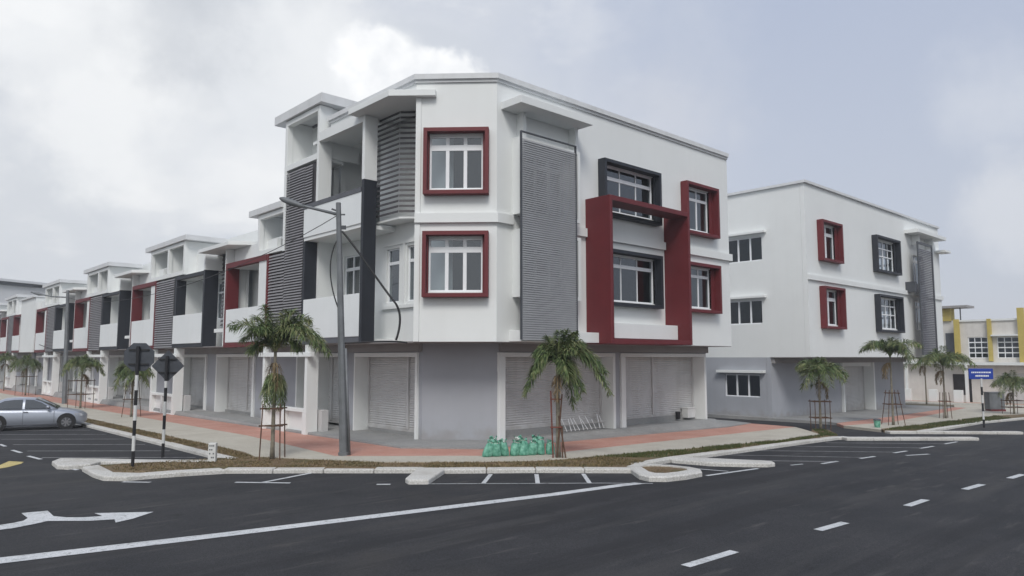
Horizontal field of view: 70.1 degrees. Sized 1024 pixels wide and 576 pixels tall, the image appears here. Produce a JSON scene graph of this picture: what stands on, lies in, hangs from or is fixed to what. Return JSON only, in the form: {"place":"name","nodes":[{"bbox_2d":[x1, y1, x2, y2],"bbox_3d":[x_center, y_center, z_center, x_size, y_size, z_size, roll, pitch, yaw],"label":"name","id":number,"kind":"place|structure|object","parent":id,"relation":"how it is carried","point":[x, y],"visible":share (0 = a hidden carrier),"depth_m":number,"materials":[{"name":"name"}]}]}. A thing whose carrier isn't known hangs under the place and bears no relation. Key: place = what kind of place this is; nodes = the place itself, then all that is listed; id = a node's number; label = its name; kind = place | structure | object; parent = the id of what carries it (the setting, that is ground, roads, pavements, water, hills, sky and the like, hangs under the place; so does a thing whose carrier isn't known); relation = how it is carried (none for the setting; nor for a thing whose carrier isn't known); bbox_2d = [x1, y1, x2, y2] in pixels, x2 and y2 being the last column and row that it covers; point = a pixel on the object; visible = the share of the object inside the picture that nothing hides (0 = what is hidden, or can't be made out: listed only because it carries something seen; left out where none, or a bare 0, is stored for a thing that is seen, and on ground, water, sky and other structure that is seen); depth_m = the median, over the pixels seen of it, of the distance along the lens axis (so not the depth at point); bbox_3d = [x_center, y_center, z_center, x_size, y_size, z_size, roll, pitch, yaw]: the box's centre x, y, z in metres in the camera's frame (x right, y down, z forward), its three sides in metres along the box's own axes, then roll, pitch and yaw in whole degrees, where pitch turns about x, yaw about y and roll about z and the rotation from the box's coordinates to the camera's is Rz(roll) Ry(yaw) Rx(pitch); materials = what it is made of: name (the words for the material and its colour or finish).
{"place":"outdoors","nodes":[
{"label":"outdoors","id":0,"kind":"place"},
{"bbox_2d":[0,424,207,463],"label":"parking lot","id":1,"kind":"structure","parent":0,"point":[78,434],"depth_m":26.25,"materials":[{"name":"asphalt"}]},
{"bbox_2d":[0,397,86,430],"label":"parked car","id":2,"kind":"object","parent":1,"relation":"on","point":[26,411],"visible":0.99,"depth_m":32.59,"materials":[{"name":"silver metal"}]},
{"bbox_2d":[13,444,120,444],"bbox_3d":[-15.750,5.689,26.531,4.880,0.024,0.085,0,-5,2],"label":"parking line","id":3,"kind":"object","parent":1,"relation":"on","point":[66,444],"visible":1,"depth_m":26.53,"materials":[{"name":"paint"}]},
{"bbox_2d":[42,457,194,457],"bbox_3d":[-12.298,5.296,22.797,4.880,0.024,0.085,0,-5,2],"label":"parking line","id":4,"kind":"object","parent":1,"relation":"on","point":[118,457],"visible":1,"depth_m":22.80,"materials":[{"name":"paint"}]},
{"bbox_2d":[2,381,250,416],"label":"apron","id":5,"kind":"object","parent":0,"point":[190,407],"depth_m":42.03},
{"bbox_2d":[0,310,21,377],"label":"shophouse","id":6,"kind":"structure","parent":5,"relation":"on","point":[4,331],"depth_m":83.39,"materials":[{"name":"paint"}]},
{"bbox_2d":[19,295,51,386],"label":"shophouse","id":7,"kind":"structure","parent":5,"relation":"on","point":[28,324],"depth_m":71.95,"materials":[{"name":"paint"}]},
{"bbox_2d":[34,300,63,387],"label":"shophouse","id":8,"kind":"structure","parent":5,"relation":"on","point":[41,324],"depth_m":68.31,"materials":[{"name":"paint"}]},
{"bbox_2d":[62,287,108,391],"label":"shophouse","id":9,"kind":"structure","parent":5,"relation":"on","point":[81,332],"depth_m":57.72,"materials":[{"name":"paint"}]},
{"bbox_2d":[35,270,252,355],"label":"block","id":10,"kind":"structure","parent":5,"relation":"on","point":[250,288],"depth_m":39.78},
{"bbox_2d":[114,268,173,400],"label":"shophouse","id":11,"kind":"structure","parent":5,"relation":"on","point":[142,320],"depth_m":46.24,"materials":[{"name":"paint"}]},
{"bbox_2d":[186,201,294,417],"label":"shophouse","id":12,"kind":"structure","parent":5,"relation":"on","point":[238,382],"depth_m":35.16,"materials":[{"name":"paint"}]},
{"bbox_2d":[0,381,727,448],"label":"apron","id":13,"kind":"object","parent":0,"point":[381,440],"visible":0.53,"depth_m":29.91,"materials":[{"name":"concrete"}]},
{"bbox_2d":[0,303,6,381],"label":"shophouse","id":14,"kind":"structure","parent":13,"relation":"on","point":[3,306],"depth_m":89.86,"materials":[{"name":"paint"}]},
{"bbox_2d":[5,294,35,387],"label":"shophouse","id":15,"kind":"structure","parent":13,"relation":"on","point":[14,303],"depth_m":78.28,"materials":[{"name":"paint"}]},
{"bbox_2d":[41,279,86,395],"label":"shophouse","id":16,"kind":"structure","parent":13,"relation":"on","point":[55,327],"depth_m":63.25,"materials":[{"name":"paint"}]},
{"bbox_2d":[84,262,150,403],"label":"shophouse","id":17,"kind":"structure","parent":13,"relation":"on","point":[110,326],"depth_m":51.96,"materials":[{"name":"paint"}]},
{"bbox_2d":[145,232,251,414],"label":"shophouse","id":18,"kind":"structure","parent":13,"relation":"on","point":[189,315],"depth_m":40.61,"materials":[{"name":"paint"}]},
{"bbox_2d":[0,389,790,455],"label":"red footpath","id":19,"kind":"structure","parent":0,"point":[326,445],"depth_m":27.91,"materials":[{"name":"brick"}]},
{"bbox_2d":[0,352,19,390],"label":"palm tree","id":20,"kind":"object","parent":19,"relation":"on","point":[6,356],"visible":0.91,"depth_m":77.27,"materials":[{"name":"green plant"}]},
{"bbox_2d":[9,354,42,395],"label":"palm tree","id":21,"kind":"object","parent":19,"relation":"on","point":[27,360],"visible":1,"depth_m":65.02,"materials":[{"name":"green plant"}]},
{"bbox_2d":[0,393,817,462],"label":"pavement","id":22,"kind":"structure","parent":0,"point":[247,444],"depth_m":26.14,"materials":[{"name":"concrete"}]},
{"bbox_2d":[31,290,68,403],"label":"street lamp","id":23,"kind":"object","parent":22,"relation":"on","point":[65,376],"visible":0.92,"depth_m":52.05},
{"bbox_2d":[67,379,95,407],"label":"tree stake","id":24,"kind":"object","parent":22,"relation":"on","point":[85,394],"visible":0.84,"depth_m":45.86,"materials":[{"name":"brown wood"}]},
{"bbox_2d":[60,354,106,407],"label":"palm tree","id":25,"kind":"object","parent":22,"relation":"on","point":[85,361],"visible":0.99,"depth_m":46.15,"materials":[{"name":"green plant"}]},
{"bbox_2d":[111,361,154,416],"bbox_3d":[-20.166,5.220,38.671,1.968,3.217,2.086,-2,-6,17],"label":"palm tree","id":26,"kind":"object","parent":22,"relation":"on","point":[124,370],"visible":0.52,"depth_m":38.41,"materials":[{"name":"green plant"}]},
{"bbox_2d":[279,197,350,455],"bbox_3d":[-6.096,1.141,22.489,2.412,8.043,0.339,0,-5,-2],"label":"street lamp","id":27,"kind":"object","parent":22,"relation":"on","point":[344,426],"visible":0.94,"depth_m":22.39,"materials":[{"name":"metal"}]},
{"bbox_2d":[68,216,335,301],"bbox_3d":[-18.820,-0.225,37.609,0.230,1.339,40.050,5,-7,-41],"label":"overhead wire","id":28,"kind":"object","parent":27,"relation":"attached to","point":[226,270],"visible":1,"depth_m":28.80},
{"bbox_2d":[341,231,400,339],"bbox_3d":[-4.382,-0.088,22.645,1.897,3.427,0.125,0,-5,-2],"label":"cable","id":29,"kind":"object","parent":27,"relation":"attached to","point":[376,277],"visible":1,"depth_m":22.64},
{"bbox_2d":[482,439,494,456],"bbox_3d":[-0.696,4.779,21.814,0.390,0.521,0.286,0,-5,-2],"label":"sack","id":30,"kind":"object","parent":22,"relation":"on","point":[488,450],"visible":1,"depth_m":21.70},
{"bbox_2d":[492,440,500,456],"bbox_3d":[-0.464,4.794,21.870,0.324,0.510,0.263,5,-7,-42],"label":"sack","id":31,"kind":"object","parent":22,"relation":"on","point":[496,450],"visible":1,"depth_m":21.77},
{"bbox_2d":[499,438,508,455],"bbox_3d":[-0.247,4.799,21.999,0.377,0.535,0.260,5,-7,-42],"label":"sack","id":32,"kind":"object","parent":22,"relation":"on","point":[504,448],"visible":0.99,"depth_m":21.90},
{"bbox_2d":[510,437,520,455],"bbox_3d":[0.101,4.810,22.151,0.375,0.551,0.302,5,-7,-42],"label":"sack","id":33,"kind":"object","parent":22,"relation":"on","point":[515,447],"visible":1,"depth_m":22.05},
{"bbox_2d":[519,437,528,455],"bbox_3d":[0.349,4.827,22.275,0.378,0.549,0.323,5,-7,-42],"label":"sack","id":34,"kind":"object","parent":22,"relation":"on","point":[524,449],"visible":0.94,"depth_m":22.15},
{"bbox_2d":[528,439,537,454],"bbox_3d":[0.638,4.873,22.364,0.364,0.485,0.304,5,-7,-42],"label":"sack","id":35,"kind":"object","parent":22,"relation":"on","point":[533,447],"visible":0.99,"depth_m":22.26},
{"bbox_2d":[536,436,544,454],"bbox_3d":[0.882,4.852,22.508,0.312,0.561,0.247,5,-7,-42],"label":"sack","id":36,"kind":"object","parent":22,"relation":"on","point":[541,447],"visible":0.98,"depth_m":22.41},
{"bbox_2d":[546,439,554,454],"bbox_3d":[1.187,4.909,22.594,0.300,0.475,0.239,5,-7,-42],"label":"sack","id":37,"kind":"object","parent":22,"relation":"on","point":[549,447],"visible":0.91,"depth_m":22.49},
{"bbox_2d":[550,391,565,457],"bbox_3d":[1.383,4.086,21.831,0.486,2.005,0.089,0,-5,0],"label":"tree stake","id":38,"kind":"object","parent":22,"relation":"on","point":[560,427],"visible":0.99,"depth_m":21.80,"materials":[{"name":"red wood"}]},
{"bbox_2d":[521,328,613,457],"bbox_3d":[1.636,3.159,22.124,2.747,3.898,1.485,2,-6,-21],"label":"palm tree","id":39,"kind":"object","parent":22,"relation":"on","point":[564,351],"visible":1,"depth_m":21.94,"materials":[{"name":"green plant"}]},
{"bbox_2d":[86,418,837,472],"bbox_3d":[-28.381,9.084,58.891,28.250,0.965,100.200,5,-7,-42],"label":"verge","id":40,"kind":"structure","parent":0,"point":[280,462],"depth_m":20.63,"materials":[{"name":"plant"}]},
{"bbox_2d":[123,343,154,466],"bbox_3d":[-10.420,3.221,20.239,0.780,3.380,0.137,1,-6,-14],"label":"road sign","id":41,"kind":"object","parent":40,"relation":"on","point":[138,357],"visible":1,"depth_m":20.34,"materials":[{"name":"metal"}]},
{"bbox_2d":[152,350,183,456],"bbox_3d":[-10.503,3.496,22.119,0.962,3.211,0.140,1,-5,-6],"label":"road sign","id":42,"kind":"object","parent":40,"relation":"on","point":[168,365],"visible":1,"depth_m":22.24,"materials":[{"name":"metal"}]},
{"bbox_2d":[208,443,217,461],"bbox_3d":[-8.655,4.759,21.094,0.220,0.560,0.144,0,-5,0],"label":"marker post","id":43,"kind":"object","parent":40,"relation":"on","point":[212,451],"visible":0.91,"depth_m":21.03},
{"bbox_2d":[259,404,286,459],"bbox_3d":[-6.981,4.233,21.529,0.859,1.621,0.502,5,-7,-42],"label":"tree stake","id":44,"kind":"object","parent":40,"relation":"on","point":[279,425],"visible":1,"depth_m":21.43,"materials":[{"name":"brown wood"}]},
{"bbox_2d":[227,304,333,458],"bbox_3d":[-6.971,2.764,21.819,3.172,4.600,1.875,1,-6,-13],"label":"palm tree","id":45,"kind":"object","parent":40,"relation":"on","point":[285,331],"visible":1,"depth_m":21.71,"materials":[{"name":"green plant"}]},
{"bbox_2d":[809,399,831,428],"bbox_3d":[14.043,5.775,33.231,0.840,1.350,0.704,0,-5,0],"label":"tree stake","id":46,"kind":"object","parent":40,"relation":"on","point":[825,417],"visible":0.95,"depth_m":33.01,"materials":[{"name":"brown wood"}]},
{"bbox_2d":[794,356,849,428],"bbox_3d":[14.115,4.791,33.288,2.757,3.320,2.406,5,-7,-42],"label":"palm tree","id":47,"kind":"object","parent":40,"relation":"on","point":[810,368],"visible":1,"depth_m":33.09,"materials":[{"name":"green plant"}]},
{"bbox_2d":[0,420,1023,575],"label":"road","id":48,"kind":"structure","parent":0,"point":[764,521],"depth_m":13.87,"materials":[{"name":"asphalt"}]},
{"bbox_2d":[0,511,150,529],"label":"turn arrow","id":49,"kind":"object","parent":48,"relation":"on","point":[37,517],"visible":1,"depth_m":14.00,"materials":[{"name":"paint"}]},
{"bbox_2d":[52,458,207,469],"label":"kerb","id":50,"kind":"structure","parent":48,"relation":"on","point":[69,463],"depth_m":21.09,"materials":[{"name":"concrete"}]},
{"bbox_2d":[82,465,224,480],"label":"kerb","id":51,"kind":"structure","parent":48,"relation":"on","point":[99,472],"depth_m":18.91,"materials":[{"name":"concrete"}]},
{"bbox_2d":[0,482,645,562],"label":"edge line","id":52,"kind":"object","parent":48,"relation":"on","point":[95,549],"visible":1,"depth_m":12.95,"materials":[{"name":"paint"}]},
{"bbox_2d":[225,467,423,473],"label":"kerb","id":53,"kind":"structure","parent":48,"relation":"on","point":[249,470],"depth_m":19.42,"materials":[{"name":"concrete"}]},
{"bbox_2d":[405,467,444,484],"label":"kerb","id":54,"kind":"structure","parent":48,"relation":"on","point":[425,475],"depth_m":18.33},
{"bbox_2d":[439,467,630,473],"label":"kerb","id":55,"kind":"structure","parent":48,"relation":"on","point":[462,470],"depth_m":19.51,"materials":[{"name":"concrete"}]},
{"bbox_2d":[629,458,671,464],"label":"kerb","id":56,"kind":"structure","parent":48,"relation":"on","point":[660,461],"depth_m":21.45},
{"bbox_2d":[627,464,701,481],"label":"kerb","id":57,"kind":"structure","parent":48,"relation":"on","point":[639,471],"depth_m":18.75,"materials":[{"name":"concrete"}]},
{"bbox_2d":[681,550,737,566],"bbox_3d":[3.040,4.131,11.154,1.281,0.001,0.170,5,-7,-40],"label":"road marking","id":58,"kind":"object","parent":48,"relation":"on","point":[709,558],"visible":1,"depth_m":11.14,"materials":[{"name":"paint"}]},
{"bbox_2d":[671,457,774,466],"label":"kerb","id":59,"kind":"structure","parent":48,"relation":"on","point":[719,462],"depth_m":21.38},
{"bbox_2d":[663,436,845,458],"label":"kerb","id":60,"kind":"structure","parent":48,"relation":"on","point":[754,448],"depth_m":25.42,"materials":[{"name":"concrete"}]},
{"bbox_2d":[815,522,848,530],"bbox_3d":[5.823,4.335,13.282,0.972,0.001,0.170,4,-7,-38],"label":"road marking","id":61,"kind":"object","parent":48,"relation":"on","point":[830,526],"visible":1,"depth_m":13.25,"materials":[{"name":"paint"}]},
{"bbox_2d":[842,437,978,440],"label":"kerb","id":62,"kind":"structure","parent":48,"relation":"on","point":[910,438],"depth_m":29.71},
{"bbox_2d":[885,431,1022,433],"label":"kerb","id":63,"kind":"structure","parent":48,"relation":"on","point":[953,432],"depth_m":32.95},
{"bbox_2d":[905,402,1023,406],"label":"kerb","id":64,"kind":"structure","parent":48,"relation":"on","point":[949,403],"depth_m":62.72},
{"bbox_2d":[917,417,1023,430],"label":"kerb","id":65,"kind":"structure","parent":48,"relation":"on","point":[965,425],"depth_m":37.56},
{"bbox_2d":[968,369,992,427],"bbox_3d":[23.951,5.602,37.160,1.240,2.980,0.097,0,-5,1],"label":"street sign","id":66,"kind":"object","parent":48,"relation":"on","point":[980,374],"visible":1,"depth_m":37.23,"materials":[{"name":"blue metal"}]},
{"bbox_2d":[0,0,1023,327],"label":"sky","id":67,"kind":"structure","parent":0,"point":[128,127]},
{"bbox_2d":[328,418,711,440],"bbox_3d":[0.470,6.243,32.727,15.600,0.500,10.000,5,-7,-42],"label":"apron","id":68,"kind":"object","parent":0,"point":[335,425],"visible":0.17,"depth_m":28.33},
{"bbox_2d":[561,415,604,430],"bbox_3d":[2.843,5.289,28.733,2.412,0.572,0.229,5,-7,-42],"label":"metal rack","id":69,"kind":"object","parent":68,"relation":"on","point":[583,423],"visible":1,"depth_m":28.64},
{"bbox_2d":[643,466,686,472],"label":"verge","id":70,"kind":"structure","parent":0,"point":[667,469],"depth_m":19.64,"materials":[{"name":"soil"}]},
{"bbox_2d":[718,420,750,426],"bbox_3d":[7.737,6.940,38.895,3.700,0.692,10.700,5,-7,-42],"label":"apron","id":71,"kind":"object","parent":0,"point":[731,423],"visible":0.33,"depth_m":35.78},
{"bbox_2d":[707,417,886,436],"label":"driveway","id":72,"kind":"structure","parent":0,"point":[841,431],"depth_m":35.93,"materials":[{"name":"concrete"}]},
{"bbox_2d":[595,415,1010,456],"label":"grass","id":73,"kind":"structure","parent":0,"point":[664,453],"depth_m":27.25,"materials":[{"name":"plant"}]},
{"bbox_2d":[707,405,952,425],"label":"apron","id":74,"kind":"object","parent":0,"point":[852,415],"visible":0.35,"depth_m":42.51,"materials":[{"name":"concrete"}]},
{"bbox_2d":[837,407,962,427],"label":"red footpath","id":75,"kind":"structure","parent":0,"point":[900,417],"depth_m":42.04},
{"bbox_2d":[905,403,953,406],"bbox_3d":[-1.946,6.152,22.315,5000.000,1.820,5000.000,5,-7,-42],"label":"ground","id":76,"kind":"structure","parent":0,"point":[929,405],"depth_m":62.51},
{"bbox_2d":[0,278,46,302],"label":"warehouse","id":77,"kind":"structure","parent":76,"relation":"on","point":[10,287],"depth_m":124.08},
{"bbox_2d":[0,281,33,286],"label":"clerestory window","id":78,"kind":"structure","parent":77,"relation":"in","point":[1,282],"depth_m":123.98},
{"bbox_2d":[76,422,236,458],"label":"kerb","id":79,"kind":"structure","parent":76,"relation":"on","point":[188,449],"depth_m":26.71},
{"bbox_2d":[258,73,732,439],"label":"corner building","id":80,"kind":"structure","parent":76,"relation":"on","point":[499,226],"depth_m":27.32,"materials":[{"name":"paint"}]},
{"bbox_2d":[345,255,359,294],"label":"window","id":81,"kind":"structure","parent":80,"relation":"in","point":[354,268],"depth_m":29.71,"materials":[{"name":"white metal"}]},
{"bbox_2d":[388,248,398,302],"bbox_3d":[-4.382,-0.457,27.419,0.066,2.050,0.850,5,-7,-42],"label":"window","id":82,"kind":"structure","parent":80,"relation":"in","point":[397,262],"depth_m":27.66,"materials":[{"name":"white metal"}]},
{"bbox_2d":[408,245,413,300],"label":"window","id":83,"kind":"structure","parent":80,"relation":"in","point":[410,260],"depth_m":26.68,"materials":[{"name":"white metal"}]},
{"bbox_2d":[421,230,488,297],"bbox_3d":[-1.872,-0.783,24.278,2.200,2.200,0.473,0,-5,2],"label":"window","id":84,"kind":"structure","parent":80,"relation":"in","point":[426,242],"depth_m":24.27,"materials":[{"name":"white metal"}]},
{"bbox_2d":[423,127,488,195],"bbox_3d":[-1.872,-4.252,24.609,2.200,2.270,0.473,0,-5,2],"label":"window","id":85,"kind":"structure","parent":80,"relation":"in","point":[428,147],"depth_m":24.57,"materials":[{"name":"white metal"}]},
{"bbox_2d":[526,154,561,216],"bbox_3d":[1.064,-3.613,26.194,2.000,2.200,0.066,5,-7,-42],"label":"window","id":86,"kind":"structure","parent":80,"relation":"in","point":[526,154],"depth_m":26.36,"materials":[{"name":"white metal"}]},
{"bbox_2d":[598,157,661,226],"bbox_3d":[4.731,-3.784,29.299,3.656,2.210,0.503,5,-7,-42],"label":"window","id":87,"kind":"structure","parent":80,"relation":"in","point":[602,162],"depth_m":29.39,"materials":[{"name":"white metal"}]},
{"bbox_2d":[613,249,663,308],"bbox_3d":[4.731,-0.324,28.968,3.656,2.180,0.503,5,-7,-42],"label":"window","id":88,"kind":"structure","parent":80,"relation":"in","point":[657,270],"depth_m":29.69,"materials":[{"name":"white metal"}]},
{"bbox_2d":[681,407,695,417],"bbox_3d":[8.174,5.752,33.783,0.640,0.480,0.390,5,-7,-42],"label":"box","id":89,"kind":"object","parent":80,"relation":"on","point":[688,412],"visible":1,"depth_m":33.59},
{"bbox_2d":[680,180,720,239],"bbox_3d":[8.382,-3.449,32.639,2.576,2.300,0.503,5,-7,-42],"label":"window","id":90,"kind":"structure","parent":80,"relation":"in","point":[713,203],"depth_m":33.09,"materials":[{"name":"red metal"}]},
{"bbox_2d":[691,261,722,313],"bbox_3d":[8.382,0.020,32.308,2.576,2.170,0.503,5,-7,-42],"label":"window","id":91,"kind":"structure","parent":80,"relation":"in","point":[715,278],"depth_m":32.93,"materials":[{"name":"red metal"}]},
{"bbox_2d":[706,179,950,417],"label":"white building","id":92,"kind":"structure","parent":76,"relation":"on","point":[810,278],"depth_m":42.79,"materials":[{"name":"paint"}]},
{"bbox_2d":[726,374,759,396],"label":"window","id":93,"kind":"structure","parent":92,"relation":"in","point":[737,385],"depth_m":42.25,"materials":[{"name":"white metal"}]},
{"bbox_2d":[729,236,761,263],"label":"window","id":94,"kind":"structure","parent":92,"relation":"in","point":[737,240],"depth_m":42.44,"materials":[{"name":"white metal"}]},
{"bbox_2d":[730,300,762,324],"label":"window","id":95,"kind":"structure","parent":92,"relation":"in","point":[751,322],"depth_m":42.13,"materials":[{"name":"white metal"}]},
{"bbox_2d":[817,219,843,263],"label":"window","id":96,"kind":"structure","parent":92,"relation":"in","point":[838,228],"depth_m":41.65,"materials":[{"name":"red metal"}]},
{"bbox_2d":[819,286,846,329],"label":"window","id":97,"kind":"structure","parent":92,"relation":"in","point":[841,310],"depth_m":41.46,"materials":[{"name":"red metal"}]},
{"bbox_2d":[871,234,901,275],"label":"window","id":98,"kind":"structure","parent":92,"relation":"in","point":[897,271],"depth_m":47.28,"materials":[{"name":"white metal"}]},
{"bbox_2d":[874,294,904,332],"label":"window","id":99,"kind":"structure","parent":92,"relation":"in","point":[899,301],"depth_m":47.08,"materials":[{"name":"white metal"}]},
{"bbox_2d":[903,358,952,404],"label":"palm tree","id":100,"kind":"object","parent":76,"relation":"on","point":[924,371],"visible":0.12,"depth_m":59.85,"materials":[{"name":"green plant"}]},
{"bbox_2d":[891,305,1023,403],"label":"yellow shophouse","id":101,"kind":"structure","parent":76,"relation":"on","point":[996,346],"depth_m":64.55,"materials":[{"name":"paint"}]},
{"bbox_2d":[945,333,954,354],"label":"window","id":102,"kind":"structure","parent":101,"relation":"in","point":[950,345],"depth_m":66.52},
{"bbox_2d":[953,374,972,401],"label":"door","id":103,"kind":"structure","parent":101,"relation":"in","point":[958,379],"depth_m":65.45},
{"bbox_2d":[968,337,988,357],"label":"window","id":104,"kind":"structure","parent":101,"relation":"in","point":[981,342],"depth_m":64.47,"materials":[{"name":"white metal"}]},
{"bbox_2d":[997,337,1018,357],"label":"window","id":105,"kind":"structure","parent":101,"relation":"in","point":[1004,342],"depth_m":62.89,"materials":[{"name":"white metal"}]},
{"bbox_2d":[843,404,1023,431],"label":"pavement","id":106,"kind":"structure","parent":0,"point":[969,411],"depth_m":42.91,"materials":[{"name":"concrete"}]},
{"bbox_2d":[856,336,923,424],"bbox_3d":[19.015,4.615,36.384,2.783,4.446,2.973,-1,-6,12],"label":"palm tree","id":107,"kind":"object","parent":106,"relation":"on","point":[889,347],"visible":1,"depth_m":36.42,"materials":[{"name":"green plant"}]},
{"bbox_2d":[881,390,905,425],"bbox_3d":[19.003,5.973,36.431,0.876,1.756,0.709,0,-5,0],"label":"tree stake","id":108,"kind":"object","parent":106,"relation":"on","point":[894,393],"visible":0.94,"depth_m":36.31,"materials":[{"name":"brown wood"}]},
{"bbox_2d":[910,345,977,417],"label":"palm tree","id":109,"kind":"object","parent":106,"relation":"on","point":[941,358],"visible":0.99,"depth_m":41.98,"materials":[{"name":"green plant"}]},
{"bbox_2d":[983,392,1005,410],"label":"electrical cabinet","id":110,"kind":"object","parent":106,"relation":"on","point":[992,401],"visible":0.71,"depth_m":50.11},
{"bbox_2d":[990,370,1023,413],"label":"palm tree","id":111,"kind":"object","parent":106,"relation":"on","point":[1013,381],"visible":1,"depth_m":47.05,"materials":[{"name":"green plant"}]},
{"bbox_2d":[881,414,1023,432],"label":"verge","id":112,"kind":"structure","parent":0,"point":[1007,416],"depth_m":36.60,"materials":[{"name":"plant"}]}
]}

